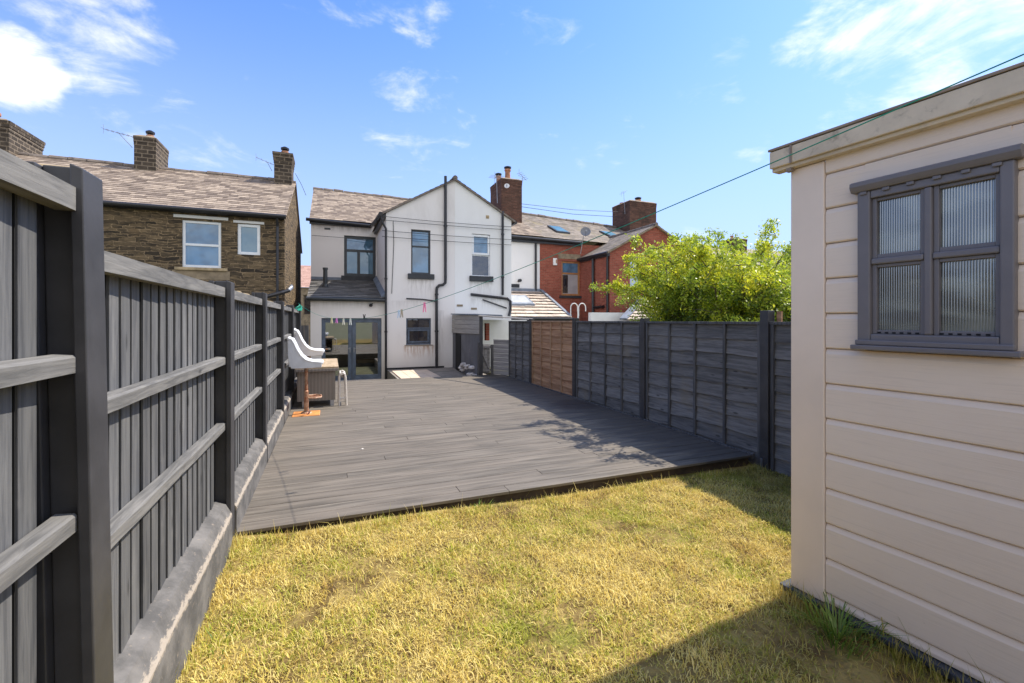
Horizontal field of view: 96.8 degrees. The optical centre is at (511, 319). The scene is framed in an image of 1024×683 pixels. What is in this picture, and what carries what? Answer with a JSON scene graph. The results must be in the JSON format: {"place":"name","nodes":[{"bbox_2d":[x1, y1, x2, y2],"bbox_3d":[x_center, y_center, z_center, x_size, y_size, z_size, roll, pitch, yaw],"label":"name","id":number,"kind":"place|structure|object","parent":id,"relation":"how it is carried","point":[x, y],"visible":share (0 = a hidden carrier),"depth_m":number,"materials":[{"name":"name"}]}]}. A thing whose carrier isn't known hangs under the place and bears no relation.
{"place":"outdoors","nodes":[
{"label":"outdoors","id":0,"kind":"place"},
{"bbox_2d":[0,113,305,307],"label":"stone house","id":1,"kind":"structure","parent":0,"point":[242,233],"depth_m":12.90,"materials":[{"name":"brown stone"}]},
{"bbox_2d":[174,220,227,270],"bbox_3d":[-8.435,-2.015,12.379,1.220,1.350,0.160,0,0,-22],"label":"window","id":2,"kind":"structure","parent":1,"relation":"in","point":[201,239],"depth_m":12.41,"materials":[{"name":"clear glass"}]},
{"bbox_2d":[238,224,259,254],"bbox_3d":[-7.409,-2.260,12.830,0.560,0.860,0.060,0,0,-22],"label":"window","id":3,"kind":"structure","parent":1,"relation":"in","point":[248,234],"depth_m":12.82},
{"bbox_2d":[301,265,310,345],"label":"distant house","id":4,"kind":"structure","parent":0,"point":[305,284],"depth_m":36.58,"materials":[{"name":"stone"}]},
{"bbox_2d":[303,295,309,314],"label":"window","id":5,"kind":"structure","parent":4,"relation":"in","point":[306,304],"depth_m":36.58,"materials":[{"name":"glass"}]},
{"bbox_2d":[338,370,347,405],"bbox_3d":[-3.000,1.191,8.052,0.156,0.578,0.416,0,0,-22],"label":"nesting stool","id":6,"kind":"object","parent":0,"point":[341,373],"visible":1,"depth_m":7.88,"materials":[{"name":"metal"}]},
{"bbox_2d":[387,367,488,378],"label":"patio","id":7,"kind":"structure","parent":0,"point":[446,371],"depth_m":14.99,"materials":[{"name":"white concrete"}]},
{"bbox_2d":[392,369,440,378],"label":"paving slab","id":8,"kind":"structure","parent":7,"relation":"on","point":[401,374],"depth_m":13.95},
{"bbox_2d":[451,313,530,375],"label":"clad outbuilding","id":9,"kind":"structure","parent":7,"relation":"on","point":[467,331],"depth_m":13.54,"materials":[{"name":"paint"}]},
{"bbox_2d":[455,334,460,371],"bbox_3d":[-1.800,1.100,15.197,0.010,1.200,0.945,0,0,-17],"label":"doorway","id":10,"kind":"structure","parent":9,"relation":"in","point":[457,337],"depth_m":15.28,"materials":[{"name":"grey wood"}]},
{"bbox_2d":[477,343,493,374],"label":"garden gate","id":11,"kind":"structure","parent":9,"relation":"attached to","point":[488,358],"depth_m":12.34,"materials":[{"name":"grey wood"}]},
{"bbox_2d":[0,0,1023,287],"label":"sky","id":12,"kind":"structure","parent":0,"point":[666,103],"materials":[{"name":"blue"}]},
{"bbox_2d":[173,461,999,682],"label":"lawn","id":13,"kind":"structure","parent":0,"point":[828,652],"depth_m":2.52,"materials":[{"name":"plant"}]},
{"bbox_2d":[0,149,300,682],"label":"wooden fence","id":14,"kind":"object","parent":13,"relation":"on","point":[145,409],"visible":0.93,"depth_m":1.54,"materials":[{"name":"paint"}]},
{"bbox_2d":[295,304,302,310],"bbox_3d":[-4.527,-0.251,9.651,0.128,0.133,1.152,0,0,-22],"label":"rope coil","id":15,"kind":"object","parent":14,"relation":"on","point":[300,308],"visible":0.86,"depth_m":9.55,"materials":[{"name":"green plastic"}]},
{"bbox_2d":[302,54,1023,319],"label":"clothes line","id":16,"kind":"object","parent":14,"relation":"attached to","point":[755,169],"visible":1,"depth_m":1.80,"materials":[{"name":"green plastic"}]},
{"bbox_2d":[202,615,243,670],"bbox_3d":[-1.404,1.557,2.167,0.358,0.096,0.387,0,0,12],"label":"weed","id":17,"kind":"object","parent":13,"relation":"on","point":[223,641],"visible":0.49,"depth_m":2.21,"materials":[{"name":"green plant"}]},
{"bbox_2d":[508,311,790,476],"bbox_3d":[1.741,0.800,7.468,0.142,1.800,9.710,0,0,-22],"label":"lap panel fence","id":18,"kind":"object","parent":13,"relation":"on","point":[728,383],"visible":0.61,"depth_m":6.08,"materials":[{"name":"paint"}]},
{"bbox_2d":[776,589,905,660],"bbox_3d":[1.617,1.529,2.265,0.536,0.152,0.527,0,0,-22],"label":"weed","id":19,"kind":"object","parent":13,"relation":"on","point":[833,623],"visible":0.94,"depth_m":2.29,"materials":[{"name":"green plant"}]},
{"bbox_2d":[768,61,1023,682],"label":"garden shed","id":20,"kind":"structure","parent":13,"relation":"on","point":[907,365],"depth_m":2.12,"materials":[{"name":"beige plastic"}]},
{"bbox_2d":[849,143,1023,357],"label":"window","id":21,"kind":"structure","parent":20,"relation":"in","point":[938,265],"depth_m":2.04,"materials":[{"name":"grey plastic"}]},
{"bbox_2d":[511,190,691,320],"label":"brick house","id":22,"kind":"structure","parent":0,"point":[554,287],"depth_m":21.51,"materials":[{"name":"red brick"}]},
{"bbox_2d":[559,261,581,297],"bbox_3d":[2.859,-1.955,22.147,1.270,1.790,0.200,0,0,-22],"label":"window","id":23,"kind":"structure","parent":22,"relation":"in","point":[572,269],"depth_m":22.24,"materials":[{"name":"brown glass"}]},
{"bbox_2d":[570,303,585,317],"bbox_3d":[2.526,-0.327,17.365,0.691,0.653,0.060,0,0,-22],"label":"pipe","id":24,"kind":"object","parent":22,"relation":"attached to","point":[577,309],"visible":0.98,"depth_m":17.34,"materials":[{"name":"white paint"}]},
{"bbox_2d":[628,262,638,297],"bbox_3d":[5.555,-1.825,20.523,0.880,1.710,0.190,0,0,-22],"label":"window","id":25,"kind":"structure","parent":22,"relation":"in","point":[630,262],"depth_m":20.54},
{"bbox_2d":[697,236,786,273],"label":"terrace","id":26,"kind":"structure","parent":0,"point":[732,243],"depth_m":58.09,"materials":[{"name":"green plant"}]},
{"label":"ground","id":27,"kind":"structure","parent":0,"visible":0},
{"bbox_2d":[301,325,308,356],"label":"boarded side gate","id":28,"kind":"structure","parent":27,"relation":"on","point":[305,332],"depth_m":12.49,"materials":[{"name":"grey wood"}]},
{"bbox_2d":[325,323,377,375],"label":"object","id":29,"kind":"object","parent":27,"relation":"on","point":[336,340],"visible":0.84,"depth_m":17.90,"materials":[{"name":"clear glass"}]},
{"bbox_2d":[306,166,543,381],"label":"white house","id":30,"kind":"structure","parent":27,"relation":"on","point":[373,256],"depth_m":16.37,"materials":[{"name":"beige paint"}]},
{"bbox_2d":[322,320,351,380],"bbox_3d":[-5.850,1.015,15.194,0.945,2.030,0.120,0,0,-22],"label":"patio door","id":31,"kind":"structure","parent":30,"relation":"in","point":[349,377],"depth_m":15.32,"materials":[{"name":"grey glass"}]},
{"bbox_2d":[341,235,375,280],"bbox_3d":[-6.191,-2.475,18.545,1.450,1.870,0.220,0,0,-22],"label":"window","id":32,"kind":"structure","parent":30,"relation":"in","point":[359,255],"depth_m":18.58,"materials":[{"name":"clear glass"}]},
{"bbox_2d":[352,320,380,379],"bbox_3d":[-4.958,1.015,15.549,0.955,2.030,0.120,0,0,-22],"label":"patio door","id":33,"kind":"structure","parent":30,"relation":"in","point":[368,376],"depth_m":15.49,"materials":[{"name":"grey glass"}]},
{"bbox_2d":[404,318,430,345],"bbox_3d":[-3.276,0.418,15.954,0.990,0.955,0.150,0,0,-22],"label":"window","id":34,"kind":"structure","parent":30,"relation":"in","point":[411,323],"depth_m":15.99,"materials":[{"name":"grey glass"}]},
{"bbox_2d":[408,230,433,279],"bbox_3d":[-3.201,-2.295,15.968,0.920,1.730,0.240,0,0,-22],"label":"window","id":35,"kind":"structure","parent":30,"relation":"in","point":[420,249],"depth_m":16.03,"materials":[{"name":"blue glass"}]},
{"bbox_2d":[472,234,488,255],"bbox_3d":[-1.162,-2.770,16.822,0.680,0.740,0.060,0,0,-22],"label":"window","id":36,"kind":"structure","parent":30,"relation":"in","point":[477,248],"depth_m":16.81,"materials":[{"name":"white glass"}]},
{"bbox_2d":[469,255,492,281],"bbox_3d":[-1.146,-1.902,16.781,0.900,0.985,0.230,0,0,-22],"label":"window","id":37,"kind":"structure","parent":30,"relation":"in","point":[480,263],"depth_m":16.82,"materials":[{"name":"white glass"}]},
{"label":"neighbour garden","id":38,"kind":"structure","parent":0,"visible":0},
{"bbox_2d":[483,320,526,362],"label":"yard wall","id":39,"kind":"structure","parent":38,"relation":"on","point":[495,329],"depth_m":15.81,"materials":[{"name":"white paint"}]},
{"bbox_2d":[588,218,790,321],"bbox_3d":[4.072,0.020,8.387,5.069,3.377,5.528,0,0,-22],"label":"garden tree","id":40,"kind":"object","parent":38,"relation":"on","point":[706,286],"visible":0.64,"depth_m":7.02,"materials":[{"name":"green plant"}]},
{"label":"garden bank","id":41,"kind":"structure","parent":0,"visible":0},
{"bbox_2d":[237,374,754,534],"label":"deck","id":42,"kind":"structure","parent":41,"relation":"on","point":[431,443],"depth_m":5.12,"materials":[{"name":"grey wood"}]},
{"bbox_2d":[287,336,323,416],"bbox_3d":[-3.243,0.864,7.158,0.516,1.230,0.397,0,0,-22],"label":"bar stool","id":43,"kind":"object","parent":42,"relation":"on","point":[298,358],"visible":1,"depth_m":7.03,"materials":[{"name":"white plastic"}]},
{"bbox_2d":[294,328,324,357],"bbox_3d":[-4.250,0.823,9.524,0.603,1.312,0.439,0,0,-22],"label":"bar stool","id":44,"kind":"object","parent":42,"relation":"on","point":[307,350],"visible":0.51,"depth_m":9.32,"materials":[{"name":"white plastic"}]},
{"bbox_2d":[295,358,338,407],"bbox_3d":[-3.627,1.140,8.526,0.684,0.680,1.774,0,0,-22],"label":"wicker table","id":45,"kind":"object","parent":42,"relation":"on","point":[321,380],"visible":0.62,"depth_m":7.78,"materials":[{"name":"grey wicker"}]},
{"bbox_2d":[493,339,508,374],"bbox_3d":[-0.270,0.999,12.178,0.572,0.942,0.040,0,0,37],"label":"fence panel","id":46,"kind":"object","parent":42,"relation":"on","point":[501,347],"visible":0.94,"depth_m":12.18,"materials":[{"name":"grey wood"}]}
]}

